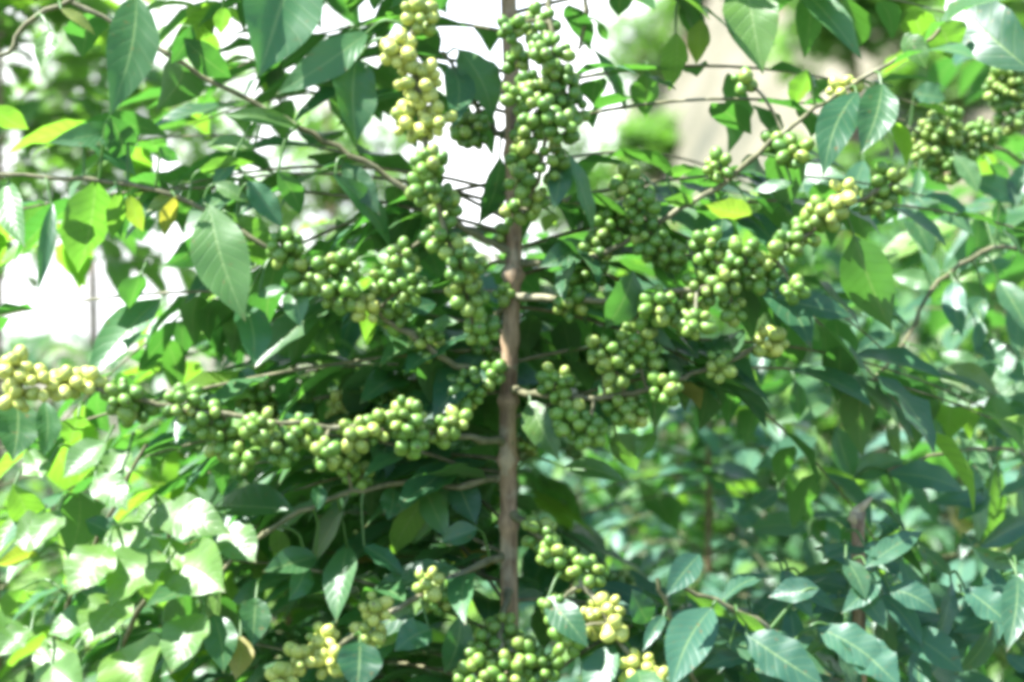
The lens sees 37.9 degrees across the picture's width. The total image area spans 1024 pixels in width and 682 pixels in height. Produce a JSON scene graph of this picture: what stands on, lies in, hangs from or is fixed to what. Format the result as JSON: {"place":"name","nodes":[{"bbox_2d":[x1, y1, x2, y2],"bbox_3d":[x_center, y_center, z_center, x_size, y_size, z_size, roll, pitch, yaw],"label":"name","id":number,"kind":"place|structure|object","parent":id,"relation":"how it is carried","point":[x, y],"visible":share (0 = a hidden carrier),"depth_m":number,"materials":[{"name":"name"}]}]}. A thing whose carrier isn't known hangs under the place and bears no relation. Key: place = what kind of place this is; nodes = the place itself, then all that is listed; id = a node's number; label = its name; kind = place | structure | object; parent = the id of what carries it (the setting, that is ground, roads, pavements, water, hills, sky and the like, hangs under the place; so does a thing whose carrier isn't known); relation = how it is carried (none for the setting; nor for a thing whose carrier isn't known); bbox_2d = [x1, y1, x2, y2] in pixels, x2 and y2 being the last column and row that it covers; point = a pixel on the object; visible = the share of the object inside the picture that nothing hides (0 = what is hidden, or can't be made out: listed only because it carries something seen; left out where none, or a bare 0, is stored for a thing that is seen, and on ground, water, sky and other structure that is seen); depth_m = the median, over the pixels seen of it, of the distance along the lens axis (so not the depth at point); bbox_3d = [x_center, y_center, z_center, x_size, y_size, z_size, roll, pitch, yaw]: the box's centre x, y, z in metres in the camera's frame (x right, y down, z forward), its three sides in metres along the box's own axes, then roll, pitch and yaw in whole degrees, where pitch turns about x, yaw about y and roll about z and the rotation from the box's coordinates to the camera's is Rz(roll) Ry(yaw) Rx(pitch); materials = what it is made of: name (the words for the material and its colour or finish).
{"place":"outdoors","nodes":[
{"label":"outdoors","id":0,"kind":"place"},
{"bbox_2d":[3,0,662,343],"label":"sky","id":1,"kind":"structure","parent":0,"point":[473,165],"materials":[{"name":"white"}]},
{"bbox_2d":[3,0,1023,681],"bbox_3d":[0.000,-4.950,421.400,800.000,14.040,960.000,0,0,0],"label":"ground","id":2,"kind":"structure","parent":0,"point":[701,132],"depth_m":18.81,"materials":[{"name":"soil"}]},
{"bbox_2d":[3,474,66,642],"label":"coffee shrub","id":3,"kind":"object","parent":2,"relation":"on","point":[35,487],"visible":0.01,"depth_m":5.59,"materials":[{"name":"green plant"}]},
{"bbox_2d":[0,488,80,668],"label":"coffee shrub","id":4,"kind":"object","parent":2,"relation":"on","point":[4,569],"visible":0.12,"depth_m":2.64,"materials":[{"name":"green plant"}]},
{"bbox_2d":[3,399,108,570],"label":"coffee shrub","id":5,"kind":"object","parent":2,"relation":"on","point":[31,402],"visible":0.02,"depth_m":7.60,"materials":[{"name":"green plant"}]},
{"bbox_2d":[27,389,164,535],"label":"coffee shrub","id":6,"kind":"object","parent":2,"relation":"on","point":[43,482],"visible":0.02,"depth_m":7.29,"materials":[{"name":"green plant"}]},
{"bbox_2d":[0,0,216,663],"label":"coffee tree","id":7,"kind":"object","parent":2,"relation":"on","point":[119,267],"visible":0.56,"depth_m":2.80,"materials":[{"name":"green plant"}]},
{"bbox_2d":[3,0,266,678],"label":"shade tree","id":8,"kind":"object","parent":2,"relation":"on","point":[45,162],"visible":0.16,"depth_m":4.96,"materials":[{"name":"green plant"}]},
{"bbox_2d":[0,401,271,681],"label":"coffee shrub","id":9,"kind":"object","parent":2,"relation":"on","point":[118,558],"visible":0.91,"depth_m":1.25,"materials":[{"name":"green plant"}]},
{"bbox_2d":[3,311,276,681],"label":"coffee shrub","id":10,"kind":"object","parent":2,"relation":"on","point":[34,344],"visible":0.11,"depth_m":4.35,"materials":[{"name":"green plant"}]},
{"bbox_2d":[29,427,331,624],"bbox_3d":[-1.282,0.819,5.512,1.385,1.013,1.476,0,0,-19],"label":"coffee shrub","id":11,"kind":"object","parent":2,"relation":"on","point":[46,496],"visible":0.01,"depth_m":5.35,"materials":[{"name":"green plant"}]},
{"bbox_2d":[11,421,444,681],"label":"coffee shrub","id":12,"kind":"object","parent":2,"relation":"on","point":[207,495],"visible":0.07,"depth_m":2.38,"materials":[{"name":"green plant"}]},
{"bbox_2d":[24,266,432,681],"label":"coffee shrub","id":13,"kind":"object","parent":2,"relation":"on","point":[155,383],"visible":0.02,"depth_m":4.32,"materials":[{"name":"green plant"}]},
{"bbox_2d":[23,295,485,681],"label":"coffee tree","id":14,"kind":"object","parent":2,"relation":"on","point":[351,333],"visible":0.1,"depth_m":1.90,"materials":[{"name":"green plant"}]},
{"bbox_2d":[178,3,473,270],"bbox_3d":[-0.691,0.063,5.663,1.104,2.724,0.996,0,0,0],"label":"shade tree","id":15,"kind":"object","parent":2,"relation":"on","point":[328,120],"visible":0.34,"depth_m":5.56,"materials":[{"name":"green plant"}]},
{"bbox_2d":[240,484,530,634],"bbox_3d":[-0.706,0.794,5.643,1.488,1.112,1.538,0,0,-44],"label":"coffee shrub","id":16,"kind":"object","parent":2,"relation":"on","point":[438,626],"depth_m":5.34,"materials":[{"name":"green plant"}]},
{"bbox_2d":[227,262,651,681],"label":"coffee shrub","id":17,"kind":"object","parent":2,"relation":"on","point":[366,267],"depth_m":4.20,"materials":[{"name":"green plant"}]},
{"bbox_2d":[352,445,657,629],"bbox_3d":[-0.048,0.806,5.799,1.386,1.021,1.508,0,0,32],"label":"coffee shrub","id":18,"kind":"object","parent":2,"relation":"on","point":[475,617],"depth_m":5.56,"materials":[{"name":"green plant"}]},
{"bbox_2d":[0,0,1023,681],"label":"coffee tree","id":19,"kind":"object","parent":2,"relation":"on","point":[388,452],"visible":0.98,"depth_m":1.37,"materials":[{"name":"green plant"}]},
{"bbox_2d":[184,217,842,681],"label":"coffee tree","id":20,"kind":"object","parent":2,"relation":"on","point":[664,509],"visible":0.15,"depth_m":1.98,"materials":[{"name":"green plant"}]},
{"bbox_2d":[530,157,613,237],"bbox_3d":[1.229,-1.553,25.092,2.455,3.068,2.142,0,0,15],"label":"scrub tree","id":21,"kind":"object","parent":2,"relation":"on","point":[561,223],"visible":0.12,"depth_m":24.64,"materials":[{"name":"green plant"}]},
{"bbox_2d":[468,435,724,681],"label":"coffee shrub","id":22,"kind":"object","parent":2,"relation":"on","point":[593,520],"visible":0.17,"depth_m":3.34,"materials":[{"name":"green plant"}]},
{"bbox_2d":[523,257,685,525],"bbox_3d":[0.242,0.465,7.480,1.488,1.844,1.538,0,0,10],"label":"coffee shrub","id":23,"kind":"object","parent":2,"relation":"on","point":[544,282],"depth_m":7.24,"materials":[{"name":"green plant"}]},
{"bbox_2d":[536,98,682,216],"bbox_3d":[1.514,-2.054,21.410,2.446,2.735,2.042,0,0,0],"label":"scrub tree","id":24,"kind":"object","parent":2,"relation":"on","point":[600,174],"visible":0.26,"depth_m":21.18,"materials":[{"name":"green plant"}]},
{"bbox_2d":[592,0,684,123],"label":"scrub tree","id":25,"kind":"object","parent":2,"relation":"on","point":[656,45],"visible":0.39,"depth_m":23.32,"materials":[{"name":"green plant"}]},
{"bbox_2d":[498,259,785,585],"bbox_3d":[0.572,0.486,5.498,1.385,1.694,1.476,0,0,-3],"label":"coffee shrub","id":26,"kind":"object","parent":2,"relation":"on","point":[630,535],"visible":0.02,"depth_m":5.42,"materials":[{"name":"green plant"}]},
{"bbox_2d":[613,122,682,185],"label":"slope bush","id":27,"kind":"object","parent":2,"relation":"on","point":[656,139],"visible":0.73,"depth_m":20.19,"materials":[{"name":"green plant"}]},
{"bbox_2d":[433,183,868,681],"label":"coffee shrub","id":28,"kind":"object","parent":2,"relation":"on","point":[679,437],"visible":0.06,"depth_m":4.25,"materials":[{"name":"green plant"}]},
{"bbox_2d":[644,218,677,229],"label":"slope bush","id":29,"kind":"object","parent":2,"relation":"on","point":[670,223],"visible":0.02,"depth_m":16.38,"materials":[{"name":"green plant"}]},
{"bbox_2d":[647,0,706,50],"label":"slope bush","id":30,"kind":"object","parent":2,"relation":"on","point":[668,12],"visible":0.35,"depth_m":22.55,"materials":[{"name":"green plant"}]},
{"bbox_2d":[643,223,727,325],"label":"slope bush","id":31,"kind":"object","parent":2,"relation":"on","point":[679,225],"depth_m":13.19,"materials":[{"name":"green plant"}]},
{"bbox_2d":[532,399,899,681],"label":"coffee shrub","id":32,"kind":"object","parent":2,"relation":"on","point":[748,557],"visible":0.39,"depth_m":2.48,"materials":[{"name":"green plant"}]},
{"bbox_2d":[694,179,761,212],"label":"slope bush","id":33,"kind":"object","parent":2,"relation":"on","point":[733,195],"visible":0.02,"depth_m":14.76,"materials":[{"name":"green plant"}]},
{"bbox_2d":[622,199,885,573],"bbox_3d":[1.047,0.404,5.919,1.538,1.935,1.488,0,0,25],"label":"coffee shrub","id":34,"kind":"object","parent":2,"relation":"on","point":[824,239],"visible":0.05,"depth_m":5.92,"materials":[{"name":"green plant"}]},
{"bbox_2d":[705,315,845,534],"bbox_3d":[1.182,0.510,7.358,1.508,1.623,1.386,0,0,-36],"label":"coffee shrub","id":35,"kind":"object","parent":2,"relation":"on","point":[781,404],"visible":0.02,"depth_m":7.28,"materials":[{"name":"green plant"}]},
{"bbox_2d":[602,515,1023,681],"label":"coffee shrub","id":36,"kind":"object","parent":2,"relation":"on","point":[925,645],"visible":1,"depth_m":1.34,"materials":[{"name":"green plant"}]},
{"bbox_2d":[803,234,842,352],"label":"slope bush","id":37,"kind":"object","parent":2,"relation":"on","point":[810,286],"visible":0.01,"depth_m":11.49,"materials":[{"name":"green plant"}]},
{"bbox_2d":[640,156,1023,681],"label":"coffee shrub","id":38,"kind":"object","parent":2,"relation":"on","point":[831,255],"visible":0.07,"depth_m":3.97,"materials":[{"name":"green plant"}]},
{"bbox_2d":[728,227,943,519],"bbox_3d":[1.777,0.328,7.578,1.476,1.990,1.385,0,0,-20],"label":"coffee shrub","id":39,"kind":"object","parent":2,"relation":"on","point":[894,264],"visible":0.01,"depth_m":7.39,"materials":[{"name":"green plant"}]},
{"bbox_2d":[795,133,912,235],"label":"slope bush","id":40,"kind":"object","parent":2,"relation":"on","point":[849,157],"visible":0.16,"depth_m":13.08,"materials":[{"name":"green plant"}]},
{"bbox_2d":[764,0,944,161],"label":"shade tree","id":41,"kind":"object","parent":2,"relation":"on","point":[824,47],"visible":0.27,"depth_m":14.11,"materials":[{"name":"green plant"}]},
{"bbox_2d":[685,199,1023,641],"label":"coffee shrub","id":42,"kind":"object","parent":2,"relation":"on","point":[927,341],"visible":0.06,"depth_m":4.56,"materials":[{"name":"green plant"}]},
{"bbox_2d":[847,496,872,681],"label":"pruned stem","id":43,"kind":"object","parent":2,"relation":"on","point":[856,517],"visible":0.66,"depth_m":1.43,"materials":[{"name":"brown plant"}]},
{"bbox_2d":[737,52,1023,678],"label":"coffee tree","id":44,"kind":"object","parent":2,"relation":"on","point":[959,150],"visible":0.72,"depth_m":1.74,"materials":[{"name":"green plant"}]},
{"bbox_2d":[762,430,1023,681],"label":"coffee shrub","id":45,"kind":"object","parent":2,"relation":"on","point":[910,515],"visible":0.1,"depth_m":2.61,"materials":[{"name":"green plant"}]},
{"bbox_2d":[783,185,1023,671],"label":"coffee shrub","id":46,"kind":"object","parent":2,"relation":"on","point":[1001,380],"visible":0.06,"depth_m":4.01,"materials":[{"name":"green plant"}]},
{"bbox_2d":[881,51,988,175],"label":"slope bush","id":47,"kind":"object","parent":2,"relation":"on","point":[905,87],"visible":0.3,"depth_m":13.46,"materials":[{"name":"green plant"}]},
{"bbox_2d":[873,219,1005,389],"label":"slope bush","id":48,"kind":"object","parent":2,"relation":"on","point":[974,278],"visible":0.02,"depth_m":10.28,"materials":[{"name":"green plant"}]},
{"bbox_2d":[879,219,1023,549],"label":"coffee shrub","id":49,"kind":"object","parent":2,"relation":"on","point":[917,352],"visible":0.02,"depth_m":5.67,"materials":[{"name":"green plant"}]},
{"bbox_2d":[929,0,1023,111],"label":"shade tree","id":50,"kind":"object","parent":2,"relation":"on","point":[1016,7],"visible":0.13,"depth_m":12.08,"materials":[{"name":"green plant"}]},
{"bbox_2d":[935,338,1017,609],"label":"coffee shrub","id":51,"kind":"object","parent":2,"relation":"on","point":[1010,348],"depth_m":4.56,"materials":[{"name":"green plant"}]},
{"bbox_2d":[938,199,1023,402],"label":"coffee shrub","id":52,"kind":"object","parent":2,"relation":"on","point":[973,398],"depth_m":7.52,"materials":[{"name":"green plant"}]}
]}

